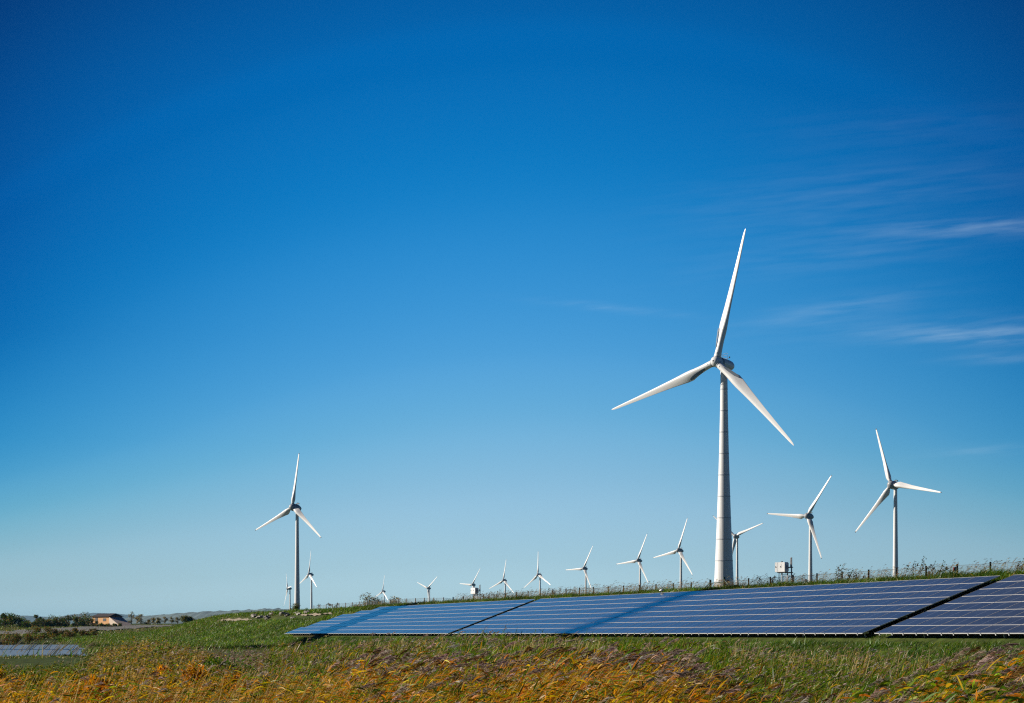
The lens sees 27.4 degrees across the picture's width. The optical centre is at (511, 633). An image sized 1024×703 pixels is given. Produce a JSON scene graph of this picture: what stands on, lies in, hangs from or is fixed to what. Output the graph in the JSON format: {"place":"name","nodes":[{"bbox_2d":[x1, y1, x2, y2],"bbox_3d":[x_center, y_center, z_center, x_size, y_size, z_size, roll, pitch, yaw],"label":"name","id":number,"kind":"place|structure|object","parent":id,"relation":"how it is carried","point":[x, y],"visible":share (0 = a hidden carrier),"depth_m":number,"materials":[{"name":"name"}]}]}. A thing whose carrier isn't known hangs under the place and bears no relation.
{"place":"outdoors","nodes":[
{"label":"outdoors","id":0,"kind":"place"},
{"bbox_2d":[0,645,85,655],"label":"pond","id":1,"kind":"structure","parent":0,"point":[15,651],"depth_m":211.56,"materials":[{"name":"glass"}]},
{"bbox_2d":[0,613,140,623],"bbox_3d":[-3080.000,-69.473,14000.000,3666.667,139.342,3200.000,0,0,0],"label":"hills","id":2,"kind":"structure","parent":0,"point":[31,618],"depth_m":13691.25,"materials":[{"name":"green plant"}]},
{"bbox_2d":[0,625,169,633],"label":"gravel track","id":3,"kind":"structure","parent":0,"point":[92,627],"depth_m":603.37,"materials":[{"name":"grey gravel"}]},
{"bbox_2d":[125,608,287,623],"bbox_3d":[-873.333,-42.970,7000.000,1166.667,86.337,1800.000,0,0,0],"label":"hills","id":4,"kind":"structure","parent":0,"point":[199,615],"depth_m":6773.75,"materials":[{"name":"green plant"}]},
{"bbox_2d":[221,618,251,620],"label":"sandy path","id":5,"kind":"structure","parent":0,"point":[238,619],"depth_m":302.78,"materials":[{"name":"beige sand"}]},
{"bbox_2d":[0,580,1023,693],"bbox_3d":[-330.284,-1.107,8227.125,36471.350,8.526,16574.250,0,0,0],"label":"ground","id":6,"kind":"structure","parent":0,"point":[860,638],"depth_m":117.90,"materials":[{"name":"green plant"}]},
{"bbox_2d":[0,666,6,683],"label":"weed bush","id":7,"kind":"object","parent":6,"relation":"on","point":[2,675],"visible":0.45,"depth_m":60.33,"materials":[{"name":"yellow plant"}]},
{"bbox_2d":[0,676,20,696],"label":"weed bush","id":8,"kind":"object","parent":6,"relation":"on","point":[9,682],"visible":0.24,"depth_m":44.22,"materials":[{"name":"yellow plant"}]},
{"bbox_2d":[1,630,21,644],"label":"bush","id":9,"kind":"object","parent":6,"relation":"on","point":[17,637],"visible":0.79,"depth_m":321.31,"materials":[{"name":"green plant"}]},
{"bbox_2d":[0,612,31,627],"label":"bush","id":10,"kind":"object","parent":6,"relation":"on","point":[9,618],"visible":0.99,"depth_m":639.81,"materials":[{"name":"green plant"}]},
{"bbox_2d":[3,616,28,626],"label":"bush","id":11,"kind":"object","parent":6,"relation":"on","point":[9,624],"visible":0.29,"depth_m":689.80,"materials":[{"name":"green plant"}]},
{"bbox_2d":[3,633,41,642],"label":"bush","id":12,"kind":"object","parent":6,"relation":"on","point":[30,638],"visible":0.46,"depth_m":327.38,"materials":[{"name":"green plant"}]},
{"bbox_2d":[0,684,46,702],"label":"weed bush","id":13,"kind":"object","parent":6,"relation":"on","point":[43,697],"visible":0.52,"depth_m":36.53,"materials":[{"name":"yellow plant"}]},
{"bbox_2d":[15,671,51,702],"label":"weed bush","id":14,"kind":"object","parent":6,"relation":"on","point":[37,677],"visible":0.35,"depth_m":45.22,"materials":[{"name":"yellow plant"}]},
{"bbox_2d":[24,625,55,639],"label":"bush","id":15,"kind":"object","parent":6,"relation":"on","point":[36,630],"visible":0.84,"depth_m":334.93,"materials":[{"name":"green plant"}]},
{"bbox_2d":[31,617,48,626],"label":"bush","id":16,"kind":"object","parent":6,"relation":"on","point":[36,620],"visible":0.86,"depth_m":689.20,"materials":[{"name":"green plant"}]},
{"bbox_2d":[36,614,57,626],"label":"bush","id":17,"kind":"object","parent":6,"relation":"on","point":[47,621],"visible":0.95,"depth_m":689.80,"materials":[{"name":"green plant"}]},
{"bbox_2d":[40,625,64,638],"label":"bush","id":18,"kind":"object","parent":6,"relation":"on","point":[56,631],"visible":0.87,"depth_m":339.50,"materials":[{"name":"green plant"}]},
{"bbox_2d":[47,617,68,626],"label":"bush","id":19,"kind":"object","parent":6,"relation":"on","point":[59,622],"visible":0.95,"depth_m":689.12,"materials":[{"name":"green plant"}]},
{"bbox_2d":[24,680,95,702],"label":"weed bush","id":20,"kind":"object","parent":6,"relation":"on","point":[58,694],"visible":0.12,"depth_m":40.67,"materials":[{"name":"yellow plant"}]},
{"bbox_2d":[49,629,74,636],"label":"bush","id":21,"kind":"object","parent":6,"relation":"on","point":[66,633],"visible":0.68,"depth_m":349.05,"materials":[{"name":"green plant"}]},
{"bbox_2d":[55,615,80,626],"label":"bush","id":22,"kind":"object","parent":6,"relation":"on","point":[65,619],"visible":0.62,"depth_m":698.69,"materials":[{"name":"green plant"}]},
{"bbox_2d":[50,668,89,700],"bbox_3d":[-8.902,1.786,42.038,1.812,2.248,1.067,0,0,21],"label":"weed bush","id":23,"kind":"object","parent":6,"relation":"on","point":[69,674],"visible":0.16,"depth_m":41.94,"materials":[{"name":"yellow plant"}]},
{"bbox_2d":[61,612,94,625],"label":"bush","id":24,"kind":"object","parent":6,"relation":"on","point":[89,621],"visible":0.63,"depth_m":714.98,"materials":[{"name":"green plant"}]},
{"bbox_2d":[72,627,85,635],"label":"bush","id":25,"kind":"object","parent":6,"relation":"on","point":[80,632],"visible":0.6,"depth_m":360.71,"materials":[{"name":"green plant"}]},
{"bbox_2d":[71,614,87,625],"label":"bush","id":26,"kind":"object","parent":6,"relation":"on","point":[76,619],"visible":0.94,"depth_m":708.27,"materials":[{"name":"green plant"}]},
{"bbox_2d":[66,670,107,702],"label":"weed bush","id":27,"kind":"object","parent":6,"relation":"on","point":[88,672],"visible":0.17,"depth_m":41.45,"materials":[{"name":"yellow plant"}]},
{"bbox_2d":[84,628,99,634],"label":"bush","id":28,"kind":"object","parent":6,"relation":"on","point":[93,632],"visible":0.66,"depth_m":380.03,"materials":[{"name":"green plant"}]},
{"bbox_2d":[79,674,114,702],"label":"weed bush","id":29,"kind":"object","parent":6,"relation":"on","point":[98,681],"visible":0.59,"depth_m":34.16,"materials":[{"name":"yellow plant"}]},
{"bbox_2d":[89,666,126,698],"bbox_3d":[-10.567,1.833,55.670,1.496,2.006,1.604,0,0,29],"label":"weed bush","id":30,"kind":"object","parent":6,"relation":"on","point":[118,670],"visible":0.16,"depth_m":56.17,"materials":[{"name":"yellow plant"}]},
{"bbox_2d":[98,623,121,626],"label":"bush","id":31,"kind":"object","parent":6,"relation":"on","point":[109,625],"visible":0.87,"depth_m":689.90,"materials":[{"name":"green plant"}]},
{"bbox_2d":[91,613,130,625],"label":"farm shed","id":32,"kind":"structure","parent":6,"relation":"on","point":[110,618],"depth_m":737.13,"materials":[{"name":"metal"}]},
{"bbox_2d":[127,611,134,623],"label":"tree","id":33,"kind":"object","parent":6,"relation":"on","point":[131,617],"visible":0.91,"depth_m":853.63,"materials":[{"name":"green plant"}]},
{"bbox_2d":[137,614,143,623],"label":"tree","id":34,"kind":"object","parent":6,"relation":"on","point":[141,615],"visible":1,"depth_m":840.72,"materials":[{"name":"green plant"}]},
{"bbox_2d":[121,664,171,696],"bbox_3d":[-8.995,1.785,52.159,1.944,2.059,1.686,0,0,0],"label":"weed bush","id":35,"kind":"object","parent":6,"relation":"on","point":[160,668],"visible":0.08,"depth_m":52.60,"materials":[{"name":"orange plant"}]},
{"bbox_2d":[153,617,159,623],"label":"tree","id":36,"kind":"object","parent":6,"relation":"on","point":[157,620],"visible":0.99,"depth_m":879.43,"materials":[{"name":"green plant"}]},
{"bbox_2d":[149,645,179,667],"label":"bush","id":37,"kind":"object","parent":6,"relation":"on","point":[165,650],"visible":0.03,"depth_m":87.61,"materials":[{"name":"green plant"}]},
{"bbox_2d":[155,668,175,688],"bbox_3d":[-8.505,1.786,50.346,1.121,1.897,1.555,0,0,40],"label":"weed bush","id":38,"kind":"object","parent":6,"relation":"on","point":[167,677],"visible":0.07,"depth_m":50.85,"materials":[{"name":"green plant"}]},
{"bbox_2d":[154,679,187,702],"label":"weed bush","id":39,"kind":"object","parent":6,"relation":"on","point":[173,690],"visible":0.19,"depth_m":40.91,"materials":[{"name":"yellow plant"}]},
{"bbox_2d":[179,615,193,622],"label":"tree","id":40,"kind":"object","parent":6,"relation":"on","point":[185,618],"visible":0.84,"depth_m":798.66,"materials":[{"name":"green plant"}]},
{"bbox_2d":[0,605,373,658],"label":"meadow grass","id":41,"kind":"structure","parent":6,"relation":"on","point":[109,638],"depth_m":278.82,"materials":[{"name":"green plant"}]},
{"bbox_2d":[153,660,226,702],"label":"weed bush","id":42,"kind":"object","parent":6,"relation":"on","point":[196,674],"visible":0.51,"depth_m":44.34,"materials":[{"name":"orange plant"}]},
{"bbox_2d":[0,636,395,702],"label":"scrub","id":43,"kind":"object","parent":6,"relation":"on","point":[147,662],"visible":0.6,"depth_m":37.90,"materials":[{"name":"yellow plant"}]},
{"bbox_2d":[2,635,395,702],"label":"scrub plumes","id":44,"kind":"object","parent":6,"relation":"on","point":[154,674],"visible":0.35,"depth_m":64.04,"materials":[{"name":"brown plant"}]},
{"bbox_2d":[181,654,254,676],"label":"bush","id":45,"kind":"object","parent":6,"relation":"on","point":[216,661],"visible":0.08,"depth_m":77.75,"materials":[{"name":"green plant"}]},
{"bbox_2d":[197,664,248,702],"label":"weed bush","id":46,"kind":"object","parent":6,"relation":"on","point":[222,677],"visible":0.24,"depth_m":48.00,"materials":[{"name":"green plant"}]},
{"bbox_2d":[220,672,247,702],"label":"weed bush","id":47,"kind":"object","parent":6,"relation":"on","point":[238,676],"visible":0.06,"depth_m":53.18,"materials":[{"name":"yellow plant"}]},
{"bbox_2d":[222,656,263,669],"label":"bush","id":48,"kind":"object","parent":6,"relation":"on","point":[247,661],"visible":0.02,"depth_m":91.76,"materials":[{"name":"green plant"}]},
{"bbox_2d":[244,671,275,700],"bbox_3d":[-6.873,2.001,57.793,1.534,2.017,1.424,0,0,0],"label":"weed bush","id":49,"kind":"object","parent":6,"relation":"on","point":[260,682],"visible":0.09,"depth_m":57.61,"materials":[{"name":"yellow plant"}]},
{"bbox_2d":[266,687,299,702],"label":"weed bush","id":50,"kind":"object","parent":6,"relation":"on","point":[283,696],"visible":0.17,"depth_m":39.75,"materials":[{"name":"yellow plant"}]},
{"bbox_2d":[255,454,320,609],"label":"wind turbine","id":51,"kind":"object","parent":6,"relation":"on","point":[296,508],"visible":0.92,"depth_m":1276.97,"materials":[{"name":"metal"}]},
{"bbox_2d":[284,576,291,609],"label":"wind turbine","id":52,"kind":"object","parent":6,"relation":"on","point":[288,588],"visible":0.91,"depth_m":3500.64,"materials":[{"name":"metal"}]},
{"bbox_2d":[290,602,300,609],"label":"bush","id":53,"kind":"object","parent":6,"relation":"on","point":[294,607],"visible":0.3,"depth_m":295.66,"materials":[{"name":"green plant"}]},
{"bbox_2d":[300,553,316,608],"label":"wind turbine","id":54,"kind":"object","parent":6,"relation":"on","point":[309,574],"visible":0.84,"depth_m":2843.94,"materials":[{"name":"metal"}]},
{"bbox_2d":[301,612,331,615],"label":"sandy path","id":55,"kind":"structure","parent":6,"relation":"on","point":[314,614],"depth_m":256.20,"materials":[{"name":"beige sand"}]},
{"bbox_2d":[351,592,387,606],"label":"bush","id":56,"kind":"object","parent":6,"relation":"on","point":[374,599],"visible":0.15,"depth_m":272.25,"materials":[{"name":"green plant"}]},
{"bbox_2d":[375,575,387,599],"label":"wind turbine","id":57,"kind":"object","parent":6,"relation":"on","point":[383,591],"visible":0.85,"depth_m":4219.12,"materials":[{"name":"metal"}]},
{"bbox_2d":[313,596,463,608],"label":"chain link fence","id":58,"kind":"object","parent":6,"relation":"on","point":[372,602],"visible":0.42,"depth_m":251.81,"materials":[{"name":"metal"}]},
{"bbox_2d":[378,596,411,603],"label":"bush","id":59,"kind":"object","parent":6,"relation":"on","point":[395,600],"visible":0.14,"depth_m":260.65,"materials":[{"name":"green plant"}]},
{"bbox_2d":[284,599,535,635],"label":"solar array","id":60,"kind":"object","parent":6,"relation":"on","point":[438,619],"visible":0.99,"depth_m":198.90,"materials":[{"name":"blue glass"}]},
{"bbox_2d":[417,577,436,600],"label":"wind turbine","id":61,"kind":"object","parent":6,"relation":"on","point":[428,591],"visible":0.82,"depth_m":3846.54,"materials":[{"name":"metal"}]},
{"bbox_2d":[459,569,479,597],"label":"wind turbine","id":62,"kind":"object","parent":6,"relation":"on","point":[473,585],"visible":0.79,"depth_m":3524.18,"materials":[{"name":"metal"}]},
{"bbox_2d":[471,585,479,599],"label":"inverter cabinet","id":63,"kind":"object","parent":6,"relation":"on","point":[474,590],"visible":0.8,"depth_m":206.32,"materials":[{"name":"metal"}]},
{"bbox_2d":[489,563,513,597],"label":"wind turbine","id":64,"kind":"object","parent":6,"relation":"on","point":[504,581],"visible":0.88,"depth_m":3213.32,"materials":[{"name":"metal"}]},
{"bbox_2d":[524,563,549,591],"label":"wind turbine","id":65,"kind":"object","parent":6,"relation":"on","point":[538,574],"visible":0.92,"depth_m":2897.83,"materials":[{"name":"metal"}]},
{"bbox_2d":[307,642,804,702],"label":"reeds","id":66,"kind":"object","parent":6,"relation":"on","point":[545,690],"visible":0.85,"depth_m":35.32,"materials":[{"name":"yellow plant"}]},
{"bbox_2d":[326,636,812,702],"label":"reed plumes","id":67,"kind":"object","parent":66,"relation":"attached to","point":[633,659],"visible":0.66,"depth_m":41.24,"materials":[{"name":"beige plant"}]},
{"bbox_2d":[567,546,592,592],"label":"wind turbine","id":68,"kind":"object","parent":6,"relation":"on","point":[584,568],"visible":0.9,"depth_m":2726.48,"materials":[{"name":"metal"}]},
{"bbox_2d":[473,582,707,598],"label":"chain link fence","id":69,"kind":"object","parent":6,"relation":"on","point":[565,590],"visible":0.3,"depth_m":177.40,"materials":[{"name":"metal"}]},
{"bbox_2d":[618,535,647,587],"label":"wind turbine","id":70,"kind":"object","parent":6,"relation":"on","point":[638,560],"visible":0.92,"depth_m":2396.03,"materials":[{"name":"metal"}]},
{"bbox_2d":[263,626,1019,702],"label":"reeds","id":71,"kind":"object","parent":6,"relation":"on","point":[713,657],"visible":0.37,"depth_m":67.37,"materials":[{"name":"green plant"}]},
{"bbox_2d":[272,627,1011,701],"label":"reed plumes","id":72,"kind":"object","parent":71,"relation":"attached to","point":[544,639],"visible":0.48,"depth_m":68.89,"materials":[{"name":"brown plant"}]},
{"bbox_2d":[319,557,1023,607],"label":"dry weeds","id":73,"kind":"object","parent":6,"relation":"on","point":[743,583],"visible":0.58,"depth_m":148.67,"materials":[{"name":"green plant"}]},
{"bbox_2d":[653,518,691,587],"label":"wind turbine","id":74,"kind":"object","parent":6,"relation":"on","point":[679,550],"visible":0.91,"depth_m":2042.67,"materials":[{"name":"metal"}]},
{"bbox_2d":[348,566,1023,639],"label":"grass","id":75,"kind":"structure","parent":6,"relation":"on","point":[1004,574],"depth_m":136.23,"materials":[{"name":"green plant"}]},
{"bbox_2d":[612,229,793,585],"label":"wind turbine","id":76,"kind":"object","parent":6,"relation":"on","point":[723,553],"visible":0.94,"depth_m":848.62,"materials":[{"name":"paint"}]},
{"bbox_2d":[706,577,726,587],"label":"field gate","id":77,"kind":"structure","parent":6,"relation":"on","point":[716,582],"depth_m":153.13,"materials":[{"name":"metal"}]},
{"bbox_2d":[452,576,999,636],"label":"solar array","id":78,"kind":"object","parent":6,"relation":"on","point":[864,608],"visible":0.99,"depth_m":126.06,"materials":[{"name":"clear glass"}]},
{"bbox_2d":[713,516,762,581],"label":"wind turbine","id":79,"kind":"object","parent":6,"relation":"on","point":[735,539],"visible":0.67,"depth_m":2039.82,"materials":[{"name":"metal"}]},
{"bbox_2d":[775,557,792,581],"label":"inverter cabinet","id":80,"kind":"object","parent":6,"relation":"on","point":[781,567],"visible":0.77,"depth_m":138.26,"materials":[{"name":"metal"}]},
{"bbox_2d":[767,475,831,581],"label":"wind turbine","id":81,"kind":"object","parent":6,"relation":"on","point":[808,516],"visible":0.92,"depth_m":1443.24,"materials":[{"name":"metal"}]},
{"bbox_2d":[833,564,853,579],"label":"weed clump","id":82,"kind":"object","parent":6,"relation":"on","point":[849,575],"visible":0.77,"depth_m":130.34,"materials":[{"name":"green plant"}]},
{"bbox_2d":[727,562,1023,585],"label":"chain link fence","id":83,"kind":"object","parent":6,"relation":"on","point":[896,570],"visible":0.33,"depth_m":128.59,"materials":[{"name":"metal"}]},
{"bbox_2d":[855,429,941,576],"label":"wind turbine","id":84,"kind":"object","parent":6,"relation":"on","point":[894,485],"visible":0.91,"depth_m":1132.94,"materials":[{"name":"metal"}]},
{"bbox_2d":[783,646,1023,702],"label":"reeds","id":85,"kind":"object","parent":6,"relation":"on","point":[939,690],"visible":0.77,"depth_m":22.68,"materials":[{"name":"yellow plant"}]},
{"bbox_2d":[780,643,1023,702],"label":"reed plumes","id":86,"kind":"object","parent":85,"relation":"attached to","point":[988,659],"visible":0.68,"depth_m":23.72,"materials":[{"name":"beige plant"}]},
{"bbox_2d":[904,556,945,575],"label":"weed clump","id":87,"kind":"object","parent":6,"relation":"on","point":[921,570],"visible":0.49,"depth_m":120.83,"materials":[{"name":"green plant"}]},
{"bbox_2d":[927,560,948,574],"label":"weed clump","id":88,"kind":"object","parent":6,"relation":"on","point":[938,570],"visible":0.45,"depth_m":118.92,"materials":[{"name":"green plant"}]},
{"bbox_2d":[874,574,1023,637],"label":"solar array","id":89,"kind":"object","parent":6,"relation":"on","point":[995,608],"visible":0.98,"depth_m":98.26,"materials":[{"name":"blue glass"}]},
{"bbox_2d":[0,0,1023,616],"label":"sky","id":90,"kind":"structure","parent":0,"point":[424,254],"materials":[{"name":"blue"}]}
]}

